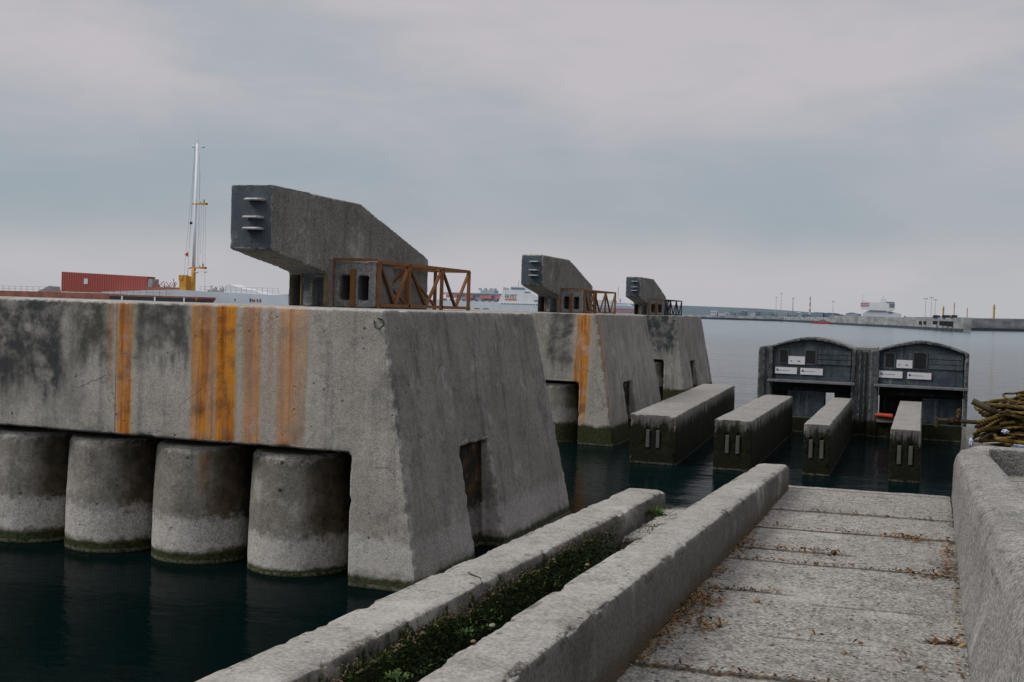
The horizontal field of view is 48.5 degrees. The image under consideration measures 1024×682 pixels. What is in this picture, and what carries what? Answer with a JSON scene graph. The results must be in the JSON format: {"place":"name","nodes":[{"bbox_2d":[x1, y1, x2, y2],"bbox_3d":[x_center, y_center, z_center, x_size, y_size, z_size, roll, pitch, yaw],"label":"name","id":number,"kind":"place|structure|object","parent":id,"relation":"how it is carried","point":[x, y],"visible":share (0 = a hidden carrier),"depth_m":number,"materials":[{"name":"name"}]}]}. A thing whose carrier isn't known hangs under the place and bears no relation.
{"place":"outdoors","nodes":[
{"label":"outdoors","id":0,"kind":"place"},
{"bbox_2d":[0,319,1023,681],"bbox_3d":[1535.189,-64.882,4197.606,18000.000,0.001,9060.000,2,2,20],"label":"water","id":1,"kind":"structure","parent":0,"point":[66,615],"depth_m":13.90,"materials":[{"name":"liquid"}]},
{"bbox_2d":[0,425,79,542],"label":"concrete pile","id":2,"kind":"object","parent":1,"relation":"in","point":[33,471],"visible":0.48,"depth_m":15.64,"materials":[{"name":"grey concrete"}]},
{"bbox_2d":[0,286,215,302],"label":"barge","id":3,"kind":"object","parent":1,"relation":"on","point":[51,292],"visible":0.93,"depth_m":233.48},
{"bbox_2d":[61,272,158,292],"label":"shipping container","id":4,"kind":"object","parent":3,"relation":"on","point":[84,282],"visible":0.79,"depth_m":249.73,"materials":[{"name":"red metal"}]},
{"bbox_2d":[148,279,158,286],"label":"door","id":5,"kind":"structure","parent":4,"relation":"in","point":[150,281],"depth_m":247.32,"materials":[{"name":"grey metal"}]},
{"bbox_2d":[64,432,164,552],"bbox_3d":[-5.486,2.342,15.782,1.342,2.127,1.340,2,2,20],"label":"concrete pile","id":6,"kind":"object","parent":1,"relation":"in","point":[109,491],"visible":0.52,"depth_m":15.20,"materials":[{"name":"grey concrete"}]},
{"bbox_2d":[101,125,288,304],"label":"work vessel","id":7,"kind":"object","parent":1,"relation":"on","point":[236,294],"visible":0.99,"depth_m":238.30,"materials":[{"name":"metal"}]},
{"bbox_2d":[151,439,252,563],"bbox_3d":[-4.143,2.397,15.293,1.341,2.126,1.335,2,2,20],"label":"concrete pile","id":8,"kind":"object","parent":1,"relation":"in","point":[201,497],"visible":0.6,"depth_m":14.72,"materials":[{"name":"grey concrete"}]},
{"bbox_2d":[0,296,570,591],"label":"concrete pier","id":9,"kind":"structure","parent":1,"relation":"in","point":[438,426],"depth_m":14.59,"materials":[{"name":"grey concrete"}]},
{"bbox_2d":[230,185,427,308],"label":"cantilever tower","id":10,"kind":"structure","parent":9,"relation":"on","point":[323,251],"depth_m":15.47,"materials":[{"name":"concrete"}]},
{"bbox_2d":[373,318,384,329],"bbox_3d":[-1.585,-0.205,13.526,0.181,0.145,0.065,3,2,43],"label":"rebar loop","id":11,"kind":"object","parent":9,"relation":"attached to","point":[381,326],"visible":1,"depth_m":13.51,"materials":[{"name":"metal"}]},
{"bbox_2d":[376,260,470,310],"bbox_3d":[-1.535,-0.806,17.071,0.641,0.652,3.255,2,2,20],"label":"steel truss","id":12,"kind":"object","parent":9,"relation":"on","point":[408,272],"visible":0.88,"depth_m":16.88,"materials":[{"name":"brown metal"}]},
{"bbox_2d":[247,446,350,576],"bbox_3d":[-2.746,2.455,14.779,1.344,2.131,1.343,2,2,20],"label":"concrete pile","id":13,"kind":"object","parent":1,"relation":"in","point":[300,504],"visible":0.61,"depth_m":14.21,"materials":[{"name":"grey concrete"}]},
{"bbox_2d":[196,488,665,681],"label":"parapet wall","id":14,"kind":"structure","parent":1,"relation":"in","point":[359,633],"depth_m":4.85,"materials":[{"name":"concrete"}]},
{"bbox_2d":[301,513,671,681],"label":"plants","id":15,"kind":"object","parent":14,"relation":"on","point":[538,592],"visible":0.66,"depth_m":4.99,"materials":[{"name":"green plant"}]},
{"bbox_2d":[379,668,410,681],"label":"weed","id":16,"kind":"object","parent":15,"relation":"on","point":[397,673],"visible":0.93,"depth_m":4.03,"materials":[{"name":"green plant"}]},
{"bbox_2d":[454,626,472,636],"bbox_3d":[-0.199,1.195,4.670,0.108,0.025,0.088,0,2,-41],"label":"weed","id":17,"kind":"object","parent":15,"relation":"on","point":[468,630],"visible":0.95,"depth_m":4.68,"materials":[{"name":"green plant"}]},
{"bbox_2d":[645,505,666,516],"bbox_3d":[1.016,1.218,8.164,0.200,0.064,0.299,2,2,20],"label":"weed","id":18,"kind":"object","parent":14,"relation":"on","point":[655,510],"visible":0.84,"depth_m":8.15,"materials":[{"name":"green plant"}]},
{"bbox_2d":[436,287,505,309],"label":"cargo ferry","id":19,"kind":"object","parent":1,"relation":"on","point":[484,298],"visible":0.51,"depth_m":775.43,"materials":[{"name":"white metal"}]},
{"bbox_2d":[489,282,537,311],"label":"ferry","id":20,"kind":"object","parent":1,"relation":"on","point":[523,298],"visible":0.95,"depth_m":743.80,"materials":[{"name":"white metal"}]},
{"bbox_2d":[425,308,660,446],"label":"concrete pier","id":21,"kind":"structure","parent":1,"relation":"in","point":[606,362],"depth_m":29.43,"materials":[{"name":"grey concrete"}]},
{"bbox_2d":[521,254,592,312],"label":"cantilever tower","id":22,"kind":"structure","parent":21,"relation":"on","point":[557,285],"depth_m":30.96,"materials":[{"name":"concrete"}]},
{"bbox_2d":[583,289,615,313],"bbox_3d":[2.247,-1.116,32.561,0.641,0.652,3.255,2,2,20],"label":"steel truss","id":23,"kind":"object","parent":21,"relation":"on","point":[595,304],"visible":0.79,"depth_m":32.34,"materials":[{"name":"brown metal"}]},
{"bbox_2d":[545,381,578,441],"bbox_3d":[1.196,2.152,30.181,1.336,2.128,1.338,2,2,20],"label":"concrete pile","id":24,"kind":"object","parent":1,"relation":"in","point":[564,398],"visible":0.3,"depth_m":29.57,"materials":[{"name":"grey concrete"}]},
{"bbox_2d":[592,287,638,314],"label":"ferry","id":25,"kind":"object","parent":1,"relation":"on","point":[624,308],"visible":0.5,"depth_m":725.89,"materials":[{"name":"white metal"}]},
{"bbox_2d":[530,311,711,399],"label":"concrete pier","id":26,"kind":"structure","parent":1,"relation":"in","point":[678,345],"depth_m":44.82,"materials":[{"name":"grey concrete"}]},
{"bbox_2d":[626,277,666,314],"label":"cantilever tower","id":27,"kind":"structure","parent":26,"relation":"on","point":[646,296],"depth_m":46.42,"materials":[{"name":"concrete"}]},
{"bbox_2d":[664,299,681,315],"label":"steel truss","id":28,"kind":"object","parent":26,"relation":"on","point":[668,305],"visible":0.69,"depth_m":47.94,"materials":[{"name":"metal"}]},
{"bbox_2d":[654,361,663,399],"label":"concrete pile","id":29,"kind":"object","parent":1,"relation":"in","point":[659,367],"visible":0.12,"depth_m":45.02,"materials":[{"name":"grey concrete"}]},
{"bbox_2d":[629,384,734,465],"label":"concrete beam","id":30,"kind":"structure","parent":1,"relation":"in","point":[675,430],"depth_m":26.76,"materials":[{"name":"grey concrete"}]},
{"bbox_2d":[670,314,829,322],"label":"breakwater","id":31,"kind":"object","parent":1,"relation":"in","point":[782,319],"visible":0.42,"depth_m":1128.66,"materials":[{"name":"grey concrete"}]},
{"bbox_2d":[711,310,717,314],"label":"harbour shed","id":32,"kind":"structure","parent":31,"relation":"on","point":[713,312],"depth_m":1231.47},
{"bbox_2d":[741,311,746,315],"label":"harbour shed","id":33,"kind":"structure","parent":31,"relation":"on","point":[743,313],"depth_m":1192.45,"materials":[{"name":"metal"}]},
{"bbox_2d":[760,311,772,316],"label":"harbour shed","id":34,"kind":"structure","parent":31,"relation":"on","point":[767,313],"depth_m":1173.92,"materials":[{"name":"blue metal"}]},
{"bbox_2d":[777,312,787,316],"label":"harbour shed","id":35,"kind":"structure","parent":31,"relation":"on","point":[784,314],"depth_m":1177.80,"materials":[{"name":"grey metal"}]},
{"bbox_2d":[809,297,810,314],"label":"chimney","id":36,"kind":"object","parent":31,"relation":"on","point":[810,306],"visible":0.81,"depth_m":1126.24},
{"bbox_2d":[811,312,823,316],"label":"harbour shed","id":37,"kind":"structure","parent":31,"relation":"on","point":[816,314],"depth_m":1055.04,"materials":[{"name":"blue metal"}]},
{"bbox_2d":[824,313,835,316],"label":"harbour shed","id":38,"kind":"structure","parent":31,"relation":"on","point":[827,314],"depth_m":1054.08,"materials":[{"name":"grey metal"}]},
{"bbox_2d":[713,395,792,471],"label":"concrete beam","id":39,"kind":"structure","parent":1,"relation":"in","point":[750,435],"depth_m":25.85,"materials":[{"name":"grey concrete"}]},
{"bbox_2d":[757,337,878,436],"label":"arched gate","id":40,"kind":"structure","parent":1,"relation":"in","point":[807,373],"depth_m":33.92,"materials":[{"name":"concrete"}]},
{"bbox_2d":[778,348,788,363],"bbox_3d":[8.171,0.452,34.203,0.310,0.460,0.045,2,2,20],"label":"window","id":41,"kind":"structure","parent":40,"relation":"in","point":[783,355],"depth_m":34.18,"materials":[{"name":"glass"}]},
{"bbox_2d":[804,349,816,364],"bbox_3d":[8.903,0.472,33.935,0.370,0.480,0.045,2,2,20],"label":"window","id":42,"kind":"structure","parent":40,"relation":"in","point":[810,355],"depth_m":33.92,"materials":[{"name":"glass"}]},
{"bbox_2d":[811,320,829,323],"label":"pilot boat","id":43,"kind":"object","parent":1,"relation":"on","point":[821,322],"visible":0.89,"depth_m":834.93,"materials":[{"name":"red metal"}]},
{"bbox_2d":[802,397,851,476],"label":"concrete beam","id":44,"kind":"structure","parent":1,"relation":"in","point":[827,431],"depth_m":24.99,"materials":[{"name":"grey concrete"}]},
{"bbox_2d":[860,295,900,316],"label":"ferry","id":45,"kind":"object","parent":1,"relation":"in","point":[883,307],"visible":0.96,"depth_m":751.71,"materials":[{"name":"white metal"}]},
{"bbox_2d":[830,315,971,331],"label":"breakwater","id":46,"kind":"object","parent":1,"relation":"in","point":[947,324],"visible":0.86,"depth_m":572.44,"materials":[{"name":"grey concrete"}]},
{"bbox_2d":[845,312,857,315],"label":"harbour shed","id":47,"kind":"structure","parent":46,"relation":"on","point":[851,314],"depth_m":1043.80,"materials":[{"name":"grey metal"}]},
{"bbox_2d":[888,401,921,483],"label":"concrete beam","id":48,"kind":"structure","parent":1,"relation":"in","point":[905,448],"depth_m":24.09,"materials":[{"name":"grey concrete"}]},
{"bbox_2d":[872,340,968,442],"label":"arched gate","id":49,"kind":"structure","parent":1,"relation":"in","point":[931,376],"depth_m":32.90,"materials":[{"name":"concrete"}]},
{"bbox_2d":[877,417,893,422],"bbox_3d":[10.923,2.303,33.091,0.600,0.150,0.140,2,2,20],"label":"concrete step","id":50,"kind":"object","parent":49,"relation":"attached to","point":[884,420],"visible":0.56,"depth_m":33.05,"materials":[{"name":"grey concrete"}]},
{"bbox_2d":[875,413,892,418],"bbox_3d":[10.808,2.172,33.042,0.501,0.156,0.186,2,2,20],"label":"boom float","id":51,"kind":"object","parent":50,"relation":"on","point":[884,415],"visible":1,"depth_m":32.98,"materials":[{"name":"plastic"}]},
{"bbox_2d":[884,352,895,368],"bbox_3d":[11.015,0.562,33.164,0.330,0.490,0.045,2,2,20],"label":"window","id":52,"kind":"structure","parent":49,"relation":"in","point":[889,357],"depth_m":33.15,"materials":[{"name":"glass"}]},
{"bbox_2d":[912,351,927,369],"bbox_3d":[11.790,0.569,32.881,0.420,0.540,0.045,2,2,20],"label":"window","id":53,"kind":"structure","parent":49,"relation":"in","point":[920,358],"depth_m":32.86,"materials":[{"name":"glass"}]},
{"bbox_2d":[961,427,1001,449],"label":"quay block","id":54,"kind":"structure","parent":1,"relation":"in","point":[967,433],"depth_m":14.08,"materials":[{"name":"concrete"}]},
{"bbox_2d":[972,390,1023,446],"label":"rope heap","id":55,"kind":"object","parent":54,"relation":"on","point":[1009,416],"visible":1,"depth_m":12.02,"materials":[{"name":"brown fabric"}]},
{"bbox_2d":[935,408,999,426],"bbox_3d":[4.974,0.840,12.251,0.796,0.214,0.100,2,2,20],"label":"rusty pipe","id":56,"kind":"object","parent":55,"relation":"in","point":[953,420],"visible":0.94,"depth_m":12.29,"materials":[{"name":"brown metal"}]},
{"bbox_2d":[968,437,973,447],"bbox_3d":[4.856,1.077,12.032,0.055,0.118,0.092,2,2,20],"label":"plastic bag","id":57,"kind":"object","parent":55,"relation":"hanging from","point":[971,443],"visible":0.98,"depth_m":12.01,"materials":[{"name":"white plastic"}]},
{"bbox_2d":[971,398,1000,413],"bbox_3d":[5.112,0.722,12.212,0.352,0.204,0.094,2,2,11],"label":"pipe stub","id":58,"kind":"object","parent":55,"relation":"in","point":[982,406],"visible":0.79,"depth_m":12.19,"materials":[{"name":"metal"}]},
{"bbox_2d":[1011,444,1023,447],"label":"plastic bag","id":59,"kind":"object","parent":55,"relation":"in","point":[1017,446],"visible":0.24,"depth_m":11.71,"materials":[{"name":"white plastic"}]},
{"bbox_2d":[971,318,1023,331],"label":"breakwater","id":60,"kind":"object","parent":1,"relation":"in","point":[992,324],"visible":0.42,"depth_m":596.55,"materials":[{"name":"grey concrete"}]},
{"bbox_2d":[992,304,995,318],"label":"beacon","id":61,"kind":"object","parent":60,"relation":"on","point":[993,307],"visible":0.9,"depth_m":603.33,"materials":[{"name":"yellow metal"}]},
{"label":"quay","id":62,"kind":"structure","parent":1,"relation":"in","visible":0},
{"bbox_2d":[418,463,788,681],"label":"parapet wall","id":63,"kind":"structure","parent":62,"relation":"on","point":[605,619],"depth_m":4.92,"materials":[{"name":"concrete"}]},
{"bbox_2d":[619,508,686,550],"bbox_3d":[-0.449,1.346,3.645,0.438,0.798,10.495,2,2,20],"label":"gutter","id":64,"kind":"object","parent":62,"relation":"on","point":[630,538],"visible":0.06,"depth_m":7.70,"materials":[{"name":"concrete"}]},
{"bbox_2d":[951,451,1023,681],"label":"parapet wall","id":65,"kind":"structure","parent":62,"relation":"on","point":[987,500],"depth_m":5.58,"materials":[{"name":"concrete"}]},
{"bbox_2d":[960,446,1023,476],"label":"parapet wall","id":66,"kind":"structure","parent":62,"relation":"on","point":[1009,461],"depth_m":10.12,"materials":[{"name":"concrete"}]},
{"bbox_2d":[1008,476,1023,493],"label":"deck","id":67,"kind":"structure","parent":62,"relation":"on","point":[1018,482],"depth_m":9.76,"materials":[{"name":"concrete"}]},
{"bbox_2d":[0,0,1023,318],"label":"sky","id":68,"kind":"structure","parent":0,"point":[718,153],"materials":[{"name":"grey"}]},
{"bbox_2d":[428,300,812,315],"bbox_3d":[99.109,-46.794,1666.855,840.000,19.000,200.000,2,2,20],"label":"hill","id":69,"kind":"structure","parent":0,"point":[698,310],"depth_m":1500.41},
{"bbox_2d":[616,485,970,681],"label":"walkway","id":70,"kind":"structure","parent":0,"point":[905,611],"depth_m":6.08,"materials":[{"name":"concrete"}]},
{"bbox_2d":[621,507,966,681],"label":"leaf litter","id":71,"kind":"object","parent":70,"relation":"on","point":[693,600],"visible":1,"depth_m":6.04,"materials":[{"name":"brown plant"}]},
{"bbox_2d":[933,315,956,317],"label":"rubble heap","id":72,"kind":"object","parent":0,"point":[946,316],"visible":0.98,"depth_m":482.88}
]}

